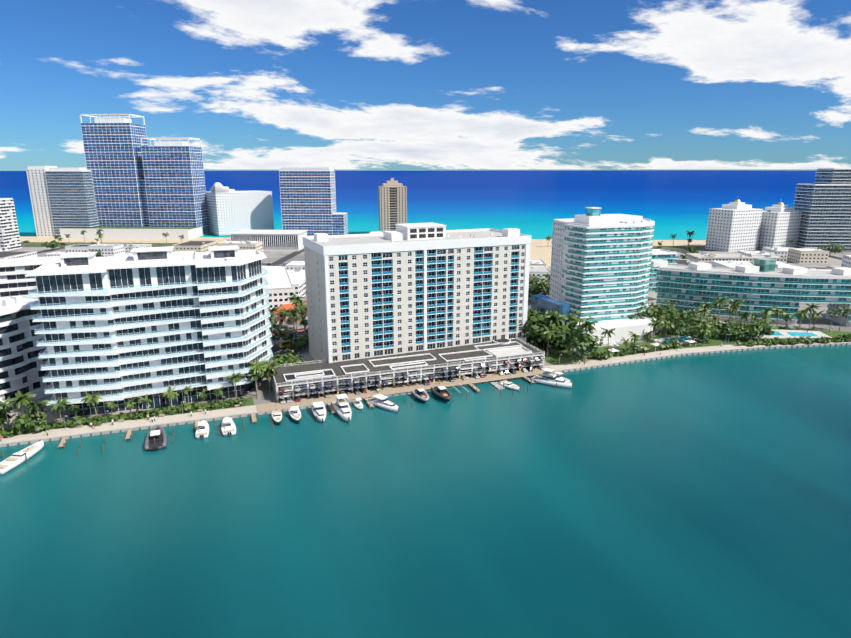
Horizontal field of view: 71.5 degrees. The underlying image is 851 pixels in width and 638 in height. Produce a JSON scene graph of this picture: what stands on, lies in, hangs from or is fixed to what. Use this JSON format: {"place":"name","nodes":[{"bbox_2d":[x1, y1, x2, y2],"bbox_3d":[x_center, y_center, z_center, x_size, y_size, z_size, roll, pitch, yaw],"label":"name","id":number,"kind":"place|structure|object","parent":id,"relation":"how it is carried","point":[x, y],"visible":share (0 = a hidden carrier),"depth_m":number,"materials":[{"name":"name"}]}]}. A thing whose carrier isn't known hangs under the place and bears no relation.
{"place":"outdoors","nodes":[
{"label":"outdoors","id":0,"kind":"place"},
{"bbox_2d":[139,180,149,226],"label":"carillon link block","id":1,"kind":"structure","parent":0,"point":[144,203],"depth_m":787.21,"materials":[{"name":"glass"}]},
{"bbox_2d":[140,137,208,234],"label":"skyscraper","id":2,"kind":"structure","parent":0,"point":[175,183],"depth_m":775.71,"materials":[{"name":"glass"}]},
{"bbox_2d":[0,170,850,637],"bbox_3d":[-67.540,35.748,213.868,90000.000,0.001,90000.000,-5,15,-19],"label":"sea water","id":3,"kind":"structure","parent":0,"point":[696,496],"depth_m":159.46,"materials":[{"name":"liquid"}]},
{"bbox_2d":[0,441,43,474],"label":"open boat","id":4,"kind":"object","parent":3,"relation":"on","point":[16,459],"visible":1,"depth_m":180.48,"materials":[{"name":"white plastic"}]},
{"bbox_2d":[144,425,166,451],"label":"rib boat","id":5,"kind":"object","parent":3,"relation":"on","point":[157,433],"visible":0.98,"depth_m":192.81,"materials":[{"name":"grey plastic"}]},
{"bbox_2d":[195,420,208,438],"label":"console boat","id":6,"kind":"object","parent":3,"relation":"on","point":[202,431],"visible":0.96,"depth_m":199.71,"materials":[{"name":"white plastic"}]},
{"bbox_2d":[221,417,235,435],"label":"console boat","id":7,"kind":"object","parent":3,"relation":"on","point":[228,427],"visible":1,"depth_m":201.80,"materials":[{"name":"white plastic"}]},
{"bbox_2d":[271,409,282,424],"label":"open boat","id":8,"kind":"object","parent":3,"relation":"on","point":[276,415],"visible":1,"depth_m":211.76,"materials":[{"name":"white plastic"}]},
{"bbox_2d":[288,406,301,423],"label":"console boat","id":9,"kind":"object","parent":3,"relation":"on","point":[295,411],"visible":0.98,"depth_m":213.56,"materials":[{"name":"white plastic"}]},
{"bbox_2d":[311,401,325,422],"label":"cruiser boat","id":10,"kind":"object","parent":3,"relation":"on","point":[319,408],"visible":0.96,"depth_m":214.74,"materials":[{"name":"white plastic"}]},
{"bbox_2d":[332,394,351,422],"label":"flybridge boat","id":11,"kind":"object","parent":3,"relation":"on","point":[340,404],"visible":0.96,"depth_m":215.49,"materials":[{"name":"white plastic"}]},
{"bbox_2d":[352,398,362,409],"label":"console boat","id":12,"kind":"object","parent":3,"relation":"on","point":[357,403],"visible":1,"depth_m":223.59,"materials":[{"name":"white plastic"}]},
{"bbox_2d":[368,394,398,412],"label":"cruiser boat","id":13,"kind":"object","parent":3,"relation":"on","point":[380,401],"visible":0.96,"depth_m":222.09,"materials":[{"name":"white plastic"}]},
{"bbox_2d":[412,388,428,401],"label":"rib boat","id":14,"kind":"object","parent":3,"relation":"on","point":[422,394],"visible":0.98,"depth_m":230.42,"materials":[{"name":"white plastic"}]},
{"bbox_2d":[430,386,451,400],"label":"rib boat","id":15,"kind":"object","parent":3,"relation":"on","point":[444,393],"visible":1,"depth_m":231.97,"materials":[{"name":"black plastic"}]},
{"bbox_2d":[498,380,519,390],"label":"open boat","id":16,"kind":"object","parent":3,"relation":"on","point":[509,385],"visible":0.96,"depth_m":242.67,"materials":[{"name":"white plastic"}]},
{"bbox_2d":[531,368,571,388],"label":"flybridge boat","id":17,"kind":"object","parent":3,"relation":"on","point":[549,377],"visible":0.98,"depth_m":245.41,"materials":[{"name":"white plastic"}]},
{"bbox_2d":[0,236,850,428],"bbox_3d":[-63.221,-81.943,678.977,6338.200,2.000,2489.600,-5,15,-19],"label":"ground","id":18,"kind":"structure","parent":0,"point":[266,396],"depth_m":380.32,"materials":[{"name":"concrete"}]},
{"bbox_2d":[0,198,21,250],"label":"white tower","id":19,"kind":"structure","parent":18,"relation":"on","point":[9,236],"depth_m":649.13,"materials":[{"name":"paint"}]},
{"bbox_2d":[0,296,50,402],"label":"scalloped apartments","id":20,"kind":"structure","parent":18,"relation":"on","point":[21,371],"depth_m":221.81,"materials":[{"name":"white paint"}]},
{"bbox_2d":[2,389,53,408],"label":"scalloped apartments base","id":21,"kind":"object","parent":18,"relation":"on","point":[40,394],"depth_m":228.17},
{"bbox_2d":[0,255,59,299],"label":"white slab block","id":22,"kind":"structure","parent":18,"relation":"on","point":[14,281],"depth_m":268.06,"materials":[{"name":"paint"}]},
{"bbox_2d":[26,166,56,236],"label":"high-rise building","id":23,"kind":"structure","parent":18,"relation":"on","point":[39,197],"depth_m":768.07,"materials":[{"name":"white paint"}]},
{"bbox_2d":[44,168,98,235],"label":"green glass tower","id":24,"kind":"structure","parent":18,"relation":"on","point":[72,198],"depth_m":766.38,"materials":[{"name":"glass"}]},
{"bbox_2d":[80,114,147,226],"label":"skyscraper","id":25,"kind":"structure","parent":18,"relation":"on","point":[113,154],"depth_m":773.46,"materials":[{"name":"glass"}]},
{"bbox_2d":[59,227,202,239],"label":"low-rise building","id":26,"kind":"structure","parent":18,"relation":"on","point":[188,233],"depth_m":752.67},
{"bbox_2d":[68,376,261,416],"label":"building ground floor","id":27,"kind":"structure","parent":18,"relation":"on","point":[158,400],"depth_m":220.65,"materials":[{"name":"black paint"}]},
{"bbox_2d":[25,251,123,404],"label":"apartment building","id":28,"kind":"structure","parent":27,"relation":"on","point":[80,354],"depth_m":204.31,"materials":[{"name":"paint"}]},
{"bbox_2d":[106,246,206,398],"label":"apartment building","id":29,"kind":"structure","parent":27,"relation":"on","point":[153,291],"depth_m":214.15,"materials":[{"name":"paint"}]},
{"bbox_2d":[195,245,272,389],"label":"apartment building","id":30,"kind":"structure","parent":27,"relation":"on","point":[233,294],"depth_m":222.73,"materials":[{"name":"paint"}]},
{"bbox_2d":[206,183,273,235],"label":"hotel building","id":31,"kind":"structure","parent":18,"relation":"on","point":[230,210],"depth_m":804.74,"materials":[{"name":"paint"}]},
{"bbox_2d":[245,371,263,398],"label":"palm tree","id":32,"kind":"object","parent":18,"relation":"on","point":[256,375],"visible":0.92,"depth_m":225.25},
{"bbox_2d":[246,359,268,396],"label":"palm tree","id":33,"kind":"object","parent":18,"relation":"on","point":[257,366],"visible":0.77,"depth_m":228.10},
{"bbox_2d":[229,230,307,250],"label":"low-rise building","id":34,"kind":"structure","parent":18,"relation":"on","point":[282,240],"depth_m":641.96,"materials":[{"name":"paint"}]},
{"bbox_2d":[262,356,281,392],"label":"palm tree","id":35,"kind":"object","parent":18,"relation":"on","point":[270,365],"visible":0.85,"depth_m":232.12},
{"bbox_2d":[272,348,303,366],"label":"tree","id":36,"kind":"object","parent":18,"relation":"on","point":[289,355],"visible":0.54,"depth_m":255.70,"materials":[{"name":"green plant"}]},
{"bbox_2d":[274,302,306,323],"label":"tile roof house","id":37,"kind":"structure","parent":18,"relation":"on","point":[279,316],"depth_m":341.78,"materials":[{"name":"tile"}]},
{"bbox_2d":[277,357,304,366],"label":"shrub","id":38,"kind":"object","parent":18,"relation":"on","point":[287,362],"visible":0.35,"depth_m":250.95,"materials":[{"name":"green plant"}]},
{"bbox_2d":[287,307,299,327],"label":"palm tree","id":39,"kind":"object","parent":18,"relation":"on","point":[293,313],"visible":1,"depth_m":325.60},
{"bbox_2d":[288,293,305,328],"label":"palm tree","id":40,"kind":"object","parent":18,"relation":"on","point":[294,298],"visible":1,"depth_m":324.60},
{"bbox_2d":[289,336,308,351],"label":"tree","id":41,"kind":"object","parent":18,"relation":"on","point":[294,345],"visible":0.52,"depth_m":285.84,"materials":[{"name":"green plant"}]},
{"bbox_2d":[293,334,308,348],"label":"tree","id":42,"kind":"object","parent":18,"relation":"on","point":[298,338],"visible":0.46,"depth_m":287.42,"materials":[{"name":"green plant"}]},
{"bbox_2d":[279,167,335,235],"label":"high-rise building","id":43,"kind":"structure","parent":18,"relation":"on","point":[308,198],"depth_m":782.29,"materials":[{"name":"glass"}]},
{"bbox_2d":[332,212,347,234],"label":"building","id":44,"kind":"structure","parent":18,"relation":"on","point":[340,223],"depth_m":789.32,"materials":[{"name":"glass"}]},
{"bbox_2d":[378,178,406,231],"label":"high-rise building","id":45,"kind":"structure","parent":18,"relation":"on","point":[392,200],"depth_m":792.45,"materials":[{"name":"beige paint"}]},
{"bbox_2d":[270,337,544,401],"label":"parking deck","id":46,"kind":"structure","parent":18,"relation":"on","point":[466,359],"depth_m":248.53,"materials":[{"name":"white paint"}]},
{"bbox_2d":[303,222,531,362],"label":"condo tower","id":47,"kind":"structure","parent":18,"relation":"on","point":[408,288],"depth_m":262.84,"materials":[{"name":"beige paint"}]},
{"bbox_2d":[0,231,840,321],"bbox_3d":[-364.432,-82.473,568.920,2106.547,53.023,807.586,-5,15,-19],"label":"buildings","id":48,"kind":"structure","parent":18,"relation":"on","point":[538,267],"depth_m":573.52,"materials":[{"name":"white paint"}]},
{"bbox_2d":[0,341,850,462],"bbox_3d":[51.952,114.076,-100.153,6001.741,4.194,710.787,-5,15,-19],"label":"waterfront promenade","id":49,"kind":"structure","parent":18,"relation":"on","point":[129,427],"depth_m":226.79,"materials":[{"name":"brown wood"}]},
{"bbox_2d":[0,244,850,430],"bbox_3d":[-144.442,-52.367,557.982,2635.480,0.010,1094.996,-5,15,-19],"label":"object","id":50,"kind":"object","parent":18,"relation":"on","point":[543,252],"visible":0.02,"depth_m":308.72,"materials":[{"name":"concrete"}]},
{"bbox_2d":[0,408,12,427],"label":"tree","id":51,"kind":"object","parent":50,"relation":"on","point":[3,419],"visible":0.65,"depth_m":199.25,"materials":[{"name":"green plant"}]},
{"bbox_2d":[0,396,13,427],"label":"palm tree","id":52,"kind":"object","parent":50,"relation":"on","point":[6,405],"visible":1,"depth_m":196.94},
{"bbox_2d":[5,425,27,434],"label":"shrub","id":53,"kind":"object","parent":50,"relation":"on","point":[15,430],"visible":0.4,"depth_m":196.92,"materials":[{"name":"green plant"}]},
{"bbox_2d":[4,390,36,423],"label":"palm tree","id":54,"kind":"object","parent":50,"relation":"on","point":[19,399],"visible":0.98,"depth_m":195.34,"materials":[{"name":"plant"}]},
{"bbox_2d":[11,406,47,429],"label":"tree","id":55,"kind":"object","parent":50,"relation":"on","point":[27,420],"visible":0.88,"depth_m":197.85,"materials":[{"name":"green plant"}]},
{"bbox_2d":[24,398,49,415],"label":"palm tree","id":56,"kind":"object","parent":50,"relation":"on","point":[33,405],"visible":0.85,"depth_m":199.40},
{"bbox_2d":[32,422,53,430],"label":"shrub","id":57,"kind":"object","parent":50,"relation":"on","point":[44,426],"visible":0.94,"depth_m":198.98,"materials":[{"name":"green plant"}]},
{"bbox_2d":[47,397,70,422],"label":"palm tree","id":58,"kind":"object","parent":50,"relation":"on","point":[58,406],"visible":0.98,"depth_m":202.59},
{"bbox_2d":[80,393,101,415],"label":"palm tree","id":59,"kind":"object","parent":50,"relation":"on","point":[88,398],"visible":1,"depth_m":204.78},
{"bbox_2d":[88,416,105,425],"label":"shrub","id":60,"kind":"object","parent":50,"relation":"on","point":[99,421],"visible":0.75,"depth_m":205.02,"materials":[{"name":"green plant"}]},
{"bbox_2d":[124,397,136,416],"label":"palm tree","id":61,"kind":"object","parent":50,"relation":"on","point":[130,404],"visible":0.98,"depth_m":210.13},
{"bbox_2d":[162,385,178,406],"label":"palm tree","id":62,"kind":"object","parent":50,"relation":"on","point":[170,394],"visible":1,"depth_m":216.37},
{"bbox_2d":[206,399,221,410],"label":"shrub","id":63,"kind":"object","parent":50,"relation":"on","point":[211,404],"visible":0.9,"depth_m":219.31,"materials":[{"name":"green plant"}]},
{"bbox_2d":[224,370,244,398],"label":"palm tree","id":64,"kind":"object","parent":50,"relation":"on","point":[234,376],"visible":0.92,"depth_m":222.34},
{"bbox_2d":[269,319,297,345],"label":"tree","id":65,"kind":"object","parent":50,"relation":"on","point":[283,335],"visible":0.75,"depth_m":293.04,"materials":[{"name":"green plant"}]},
{"bbox_2d":[522,309,549,347],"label":"tree","id":66,"kind":"object","parent":50,"relation":"on","point":[534,329],"visible":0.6,"depth_m":284.02,"materials":[{"name":"green plant"}]},
{"bbox_2d":[515,308,570,349],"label":"tree","id":67,"kind":"object","parent":50,"relation":"on","point":[538,323],"visible":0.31,"depth_m":285.66,"materials":[{"name":"green plant"}]},
{"bbox_2d":[539,323,560,355],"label":"palm tree","id":68,"kind":"object","parent":50,"relation":"on","point":[549,333],"visible":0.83,"depth_m":278.01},
{"bbox_2d":[543,311,567,351],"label":"palm tree","id":69,"kind":"object","parent":50,"relation":"on","point":[554,317],"visible":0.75,"depth_m":283.43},
{"bbox_2d":[542,321,569,351],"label":"tree","id":70,"kind":"object","parent":50,"relation":"on","point":[555,336],"visible":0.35,"depth_m":279.08,"materials":[{"name":"green plant"}]},
{"bbox_2d":[545,323,591,356],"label":"tree","id":71,"kind":"object","parent":50,"relation":"on","point":[567,339],"visible":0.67,"depth_m":275.83,"materials":[{"name":"green plant"}]},
{"bbox_2d":[564,328,603,359],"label":"tree","id":72,"kind":"object","parent":50,"relation":"on","point":[582,346],"visible":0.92,"depth_m":267.05,"materials":[{"name":"green plant"}]},
{"bbox_2d":[578,318,598,359],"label":"palm tree","id":73,"kind":"object","parent":50,"relation":"on","point":[586,325],"visible":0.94,"depth_m":270.94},
{"bbox_2d":[608,339,695,356],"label":"parasols","id":74,"kind":"object","parent":50,"relation":"on","point":[654,344],"visible":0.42,"depth_m":289.85,"materials":[{"name":"fabric"}]},
{"bbox_2d":[647,318,664,345],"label":"palm tree","id":75,"kind":"object","parent":50,"relation":"on","point":[656,324],"visible":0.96,"depth_m":292.49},
{"bbox_2d":[659,317,674,340],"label":"palm tree","id":76,"kind":"object","parent":50,"relation":"on","point":[665,325],"visible":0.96,"depth_m":300.02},
{"bbox_2d":[656,313,686,334],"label":"tree","id":77,"kind":"object","parent":50,"relation":"on","point":[679,323],"visible":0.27,"depth_m":308.92,"materials":[{"name":"green plant"}]},
{"bbox_2d":[656,306,691,326],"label":"tree","id":78,"kind":"object","parent":50,"relation":"on","point":[664,312],"visible":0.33,"depth_m":318.39,"materials":[{"name":"green plant"}]},
{"bbox_2d":[659,306,694,325],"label":"tree","id":79,"kind":"object","parent":50,"relation":"on","point":[684,315],"visible":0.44,"depth_m":316.38,"materials":[{"name":"green plant"}]},
{"bbox_2d":[671,325,685,339],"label":"palm tree","id":80,"kind":"object","parent":50,"relation":"on","point":[677,331],"visible":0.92,"depth_m":297.07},
{"bbox_2d":[680,322,711,343],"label":"tree","id":81,"kind":"object","parent":50,"relation":"on","point":[691,332],"visible":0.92,"depth_m":298.88,"materials":[{"name":"green plant"}]},
{"bbox_2d":[691,315,709,339],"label":"palm tree","id":82,"kind":"object","parent":50,"relation":"on","point":[702,322],"visible":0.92,"depth_m":303.51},
{"bbox_2d":[696,325,719,339],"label":"tree","id":83,"kind":"object","parent":50,"relation":"on","point":[713,334],"visible":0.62,"depth_m":300.17,"materials":[{"name":"green plant"}]},
{"bbox_2d":[705,320,725,333],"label":"tree","id":84,"kind":"object","parent":50,"relation":"on","point":[716,323],"visible":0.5,"depth_m":311.43,"materials":[{"name":"green plant"}]},
{"bbox_2d":[711,295,729,320],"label":"palm tree","id":85,"kind":"object","parent":50,"relation":"on","point":[718,302],"visible":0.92,"depth_m":323.78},
{"bbox_2d":[718,322,742,336],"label":"tree","id":86,"kind":"object","parent":50,"relation":"on","point":[728,328],"visible":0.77,"depth_m":305.90,"materials":[{"name":"green plant"}]},
{"bbox_2d":[724,303,739,319],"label":"palm tree","id":87,"kind":"object","parent":50,"relation":"on","point":[731,308],"visible":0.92,"depth_m":328.19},
{"bbox_2d":[725,329,744,340],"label":"tree","id":88,"kind":"object","parent":50,"relation":"on","point":[737,334],"visible":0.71,"depth_m":303.31,"materials":[{"name":"green plant"}]},
{"bbox_2d":[739,326,761,339],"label":"tree","id":89,"kind":"object","parent":50,"relation":"on","point":[753,334],"visible":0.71,"depth_m":303.05,"materials":[{"name":"green plant"}]},
{"bbox_2d":[744,319,778,338],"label":"tree","id":90,"kind":"object","parent":50,"relation":"on","point":[765,329],"visible":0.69,"depth_m":304.09,"materials":[{"name":"green plant"}]},
{"bbox_2d":[770,305,786,325],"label":"palm tree","id":91,"kind":"object","parent":50,"relation":"on","point":[778,312],"visible":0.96,"depth_m":328.07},
{"bbox_2d":[794,308,808,329],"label":"palm tree","id":92,"kind":"object","parent":50,"relation":"on","point":[802,314],"visible":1,"depth_m":323.67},
{"bbox_2d":[806,303,819,329],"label":"palm tree","id":93,"kind":"object","parent":50,"relation":"on","point":[811,307],"visible":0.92,"depth_m":323.26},
{"bbox_2d":[817,241,844,256],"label":"tree","id":94,"kind":"object","parent":50,"relation":"on","point":[835,248],"visible":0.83,"depth_m":599.55,"materials":[{"name":"green plant"}]},
{"bbox_2d":[19,327,832,434],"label":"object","id":95,"kind":"object","parent":18,"relation":"on","point":[239,404],"visible":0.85,"depth_m":216.34,"materials":[{"name":"grey metal"}]},
{"bbox_2d":[528,275,549,297],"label":"tree","id":96,"kind":"object","parent":18,"relation":"on","point":[543,287],"visible":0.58,"depth_m":385.44,"materials":[{"name":"green plant"}]},
{"bbox_2d":[262,252,850,319],"bbox_3d":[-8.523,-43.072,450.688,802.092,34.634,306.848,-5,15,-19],"label":"blocks","id":97,"kind":"structure","parent":18,"relation":"on","point":[284,283],"depth_m":443.49,"materials":[{"name":"white paint"}]},
{"bbox_2d":[542,306,594,337],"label":"tree","id":98,"kind":"object","parent":18,"relation":"on","point":[573,321],"visible":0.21,"depth_m":291.56,"materials":[{"name":"green plant"}]},
{"bbox_2d":[527,294,660,343],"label":"low building","id":99,"kind":"structure","parent":18,"relation":"on","point":[623,327],"depth_m":307.15,"materials":[{"name":"paint"}]},
{"bbox_2d":[549,207,654,321],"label":"high-rise building","id":100,"kind":"structure","parent":18,"relation":"on","point":[600,266],"depth_m":313.25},
{"bbox_2d":[629,301,672,319],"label":"tree","id":101,"kind":"object","parent":18,"relation":"on","point":[649,309],"visible":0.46,"depth_m":320.77,"materials":[{"name":"green plant"}]},
{"bbox_2d":[648,249,677,291],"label":"building","id":102,"kind":"structure","parent":18,"relation":"on","point":[670,257],"depth_m":427.43,"materials":[{"name":"teal paint"}]},
{"bbox_2d":[705,200,762,251],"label":"tower building","id":103,"kind":"structure","parent":18,"relation":"on","point":[735,225],"depth_m":641.36,"materials":[{"name":"paint"}]},
{"bbox_2d":[693,314,796,324],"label":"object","id":104,"kind":"object","parent":18,"relation":"on","point":[789,322],"visible":0.12,"depth_m":342.48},
{"bbox_2d":[656,292,800,320],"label":"building","id":105,"kind":"structure","parent":104,"relation":"on","point":[684,302],"depth_m":344.19,"materials":[{"name":"glass"}]},
{"bbox_2d":[651,259,850,303],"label":"curved apartment building","id":106,"kind":"structure","parent":18,"relation":"on","point":[796,284],"depth_m":339.51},
{"bbox_2d":[757,202,801,248],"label":"building","id":107,"kind":"structure","parent":18,"relation":"on","point":[780,225],"depth_m":649.03,"materials":[{"name":"paint"}]},
{"bbox_2d":[793,183,850,250],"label":"high-rise building","id":108,"kind":"structure","parent":18,"relation":"on","point":[825,210],"depth_m":638.62,"materials":[{"name":"glass"}]},
{"bbox_2d":[815,168,850,183],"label":"high-rise building","id":109,"kind":"structure","parent":108,"relation":"on","point":[833,175],"depth_m":629.59,"materials":[{"name":"glass"}]},
{"bbox_2d":[826,314,850,325],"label":"midrise base","id":110,"kind":"object","parent":18,"relation":"on","point":[844,321],"visible":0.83,"depth_m":340.36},
{"bbox_2d":[826,303,850,321],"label":"curved glass midrise","id":111,"kind":"structure","parent":110,"relation":"on","point":[832,307],"depth_m":340.74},
{"bbox_2d":[836,306,850,330],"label":"palm tree","id":112,"kind":"object","parent":18,"relation":"on","point":[844,310],"visible":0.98,"depth_m":321.82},
{"bbox_2d":[0,0,850,170],"label":"sky","id":113,"kind":"structure","parent":0,"point":[263,85],"materials":[{"name":"blue"}]},
{"bbox_2d":[754,258,775,271],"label":"rooftop structure","id":114,"kind":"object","parent":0,"point":[766,264],"depth_m":348.11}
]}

